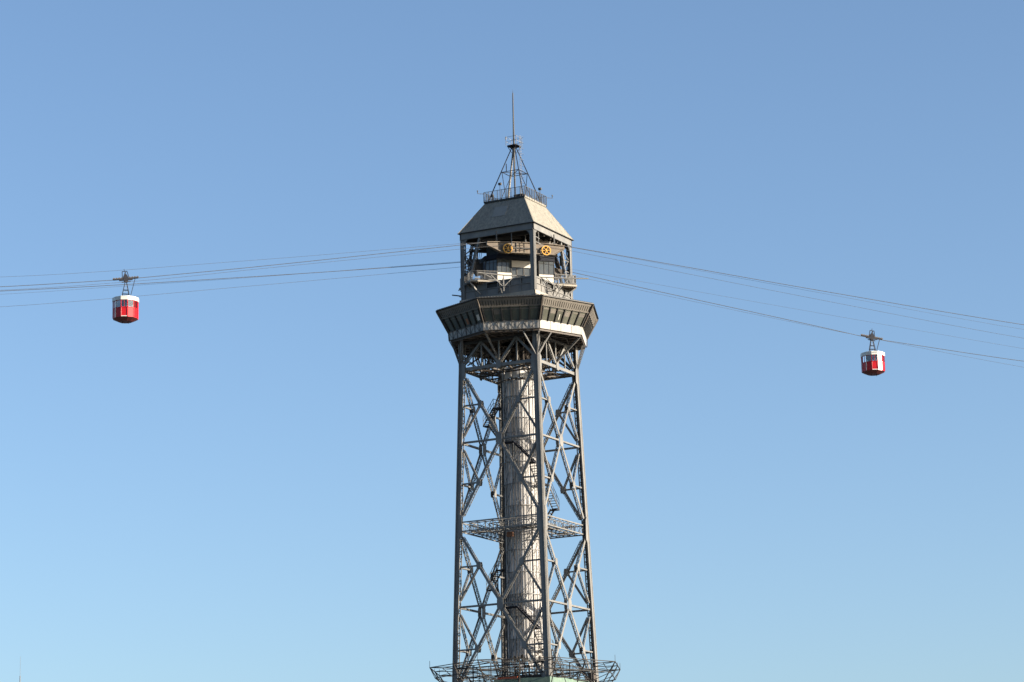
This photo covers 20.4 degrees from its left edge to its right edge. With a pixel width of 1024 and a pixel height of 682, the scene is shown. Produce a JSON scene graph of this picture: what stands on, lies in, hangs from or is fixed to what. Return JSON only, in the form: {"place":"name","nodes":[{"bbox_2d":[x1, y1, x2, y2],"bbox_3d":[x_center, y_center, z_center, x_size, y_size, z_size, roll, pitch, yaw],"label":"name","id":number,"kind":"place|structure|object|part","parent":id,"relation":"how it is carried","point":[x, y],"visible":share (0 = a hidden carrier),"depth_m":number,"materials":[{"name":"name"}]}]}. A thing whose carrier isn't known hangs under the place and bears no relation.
{"place":"outdoors","nodes":[
{"label":"outdoors","id":0,"kind":"place"},
{"bbox_2d":[0,0,1023,681],"label":"sky","id":1,"kind":"structure","parent":0,"point":[251,483],"materials":[{"name":"blue"}]},
{"bbox_3d":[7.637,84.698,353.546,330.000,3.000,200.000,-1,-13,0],"label":"quay","id":2,"kind":"structure","parent":0,"visible":0},
{"bbox_2d":[429,93,620,681],"bbox_3d":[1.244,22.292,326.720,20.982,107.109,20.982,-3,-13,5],"label":"cable car tower","id":3,"kind":"structure","parent":2,"relation":"on","point":[520,308],"depth_m":326.99,"materials":[{"name":"grey metal"}]},
{"bbox_2d":[7,262,459,290],"bbox_3d":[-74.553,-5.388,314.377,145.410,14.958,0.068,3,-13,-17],"label":"track cable","id":4,"kind":"object","parent":3,"relation":"attached to","point":[227,278],"visible":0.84,"depth_m":327.63,"materials":[{"name":"grey metal"}]},
{"bbox_2d":[3,266,466,306],"bbox_3d":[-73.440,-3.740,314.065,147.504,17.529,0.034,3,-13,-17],"label":"haul rope","id":5,"kind":"object","parent":3,"relation":"attached to","point":[233,287],"visible":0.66,"depth_m":327.74,"materials":[{"name":"grey metal"}]},
{"bbox_2d":[13,261,459,293],"bbox_3d":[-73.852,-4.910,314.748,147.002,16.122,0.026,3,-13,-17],"label":"haul rope","id":6,"kind":"object","parent":3,"relation":"attached to","point":[208,280],"visible":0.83,"depth_m":326.65,"materials":[{"name":"grey metal"}]},
{"bbox_2d":[0,242,484,286],"bbox_3d":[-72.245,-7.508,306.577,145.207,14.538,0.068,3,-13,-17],"label":"track cable","id":7,"kind":"object","parent":3,"relation":"attached to","point":[246,267],"visible":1,"depth_m":319.84,"materials":[{"name":"grey metal"}]},
{"bbox_2d":[112,270,138,323],"bbox_3d":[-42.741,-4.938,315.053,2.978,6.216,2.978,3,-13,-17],"label":"cable car","id":8,"kind":"object","parent":7,"relation":"hanging from","point":[126,314],"visible":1,"depth_m":314.01,"materials":[{"name":"red paint"}]},
{"bbox_3d":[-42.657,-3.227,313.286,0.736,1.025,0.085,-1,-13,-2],"label":"door","id":9,"kind":"part","parent":8,"relation":"part of","materials":[{"name":"red paint"}]},
{"bbox_2d":[10,242,479,276],"bbox_3d":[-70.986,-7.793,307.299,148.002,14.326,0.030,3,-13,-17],"label":"haul rope","id":10,"kind":"object","parent":3,"relation":"attached to","point":[237,261],"visible":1,"depth_m":319.64,"materials":[{"name":"grey metal"}]},
{"bbox_2d":[12,245,502,289],"bbox_3d":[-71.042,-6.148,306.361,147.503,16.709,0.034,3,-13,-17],"label":"haul rope","id":11,"kind":"object","parent":3,"relation":"attached to","point":[252,269],"visible":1,"depth_m":319.70,"materials":[{"name":"grey metal"}]},
{"bbox_2d":[494,676,588,681],"bbox_3d":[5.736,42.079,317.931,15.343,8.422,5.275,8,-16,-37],"label":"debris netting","id":12,"kind":"object","parent":3,"relation":"attached to","point":[543,679],"visible":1,"depth_m":315.31,"materials":[{"name":"white fabric"}]},
{"bbox_2d":[551,247,1019,337],"bbox_3d":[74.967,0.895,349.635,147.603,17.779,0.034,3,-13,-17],"label":"haul rope","id":13,"kind":"object","parent":3,"relation":"attached to","point":[782,292],"visible":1,"depth_m":338.15,"materials":[{"name":"grey metal"}]},
{"bbox_2d":[564,246,1023,329],"bbox_3d":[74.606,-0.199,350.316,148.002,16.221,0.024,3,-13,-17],"label":"haul rope","id":14,"kind":"object","parent":3,"relation":"attached to","point":[801,289],"visible":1,"depth_m":339.19,"materials":[{"name":"grey metal"}]},
{"bbox_2d":[566,246,1023,324],"bbox_3d":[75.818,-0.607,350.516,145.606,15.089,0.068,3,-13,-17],"label":"track cable","id":15,"kind":"object","parent":3,"relation":"attached to","point":[789,285],"visible":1,"depth_m":338.59,"materials":[{"name":"grey metal"}]},
{"bbox_2d":[572,272,1020,360],"bbox_3d":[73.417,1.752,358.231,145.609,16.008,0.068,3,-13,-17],"label":"track cable","id":16,"kind":"object","parent":3,"relation":"attached to","point":[787,319],"visible":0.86,"depth_m":346.78,"materials":[{"name":"grey metal"}]},
{"bbox_2d":[860,330,884,375],"bbox_3d":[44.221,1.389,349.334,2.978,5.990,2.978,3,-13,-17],"label":"cable car","id":17,"kind":"object","parent":16,"relation":"hanging from","point":[872,368],"visible":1,"depth_m":348.25,"materials":[{"name":"red paint"}]},
{"bbox_3d":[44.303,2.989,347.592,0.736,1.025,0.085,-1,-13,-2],"label":"door","id":18,"kind":"part","parent":17,"relation":"part of","materials":[{"name":"red paint"}]},
{"bbox_2d":[576,276,1019,366],"bbox_3d":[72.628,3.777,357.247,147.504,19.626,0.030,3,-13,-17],"label":"haul rope","id":19,"kind":"object","parent":3,"relation":"attached to","point":[794,322],"visible":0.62,"depth_m":346.72,"materials":[{"name":"grey metal"}]},
{"bbox_2d":[573,269,1022,348],"bbox_3d":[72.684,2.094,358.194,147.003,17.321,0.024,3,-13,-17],"label":"haul rope","id":20,"kind":"object","parent":3,"relation":"attached to","point":[798,309],"visible":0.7,"depth_m":348.08,"materials":[{"name":"grey metal"}]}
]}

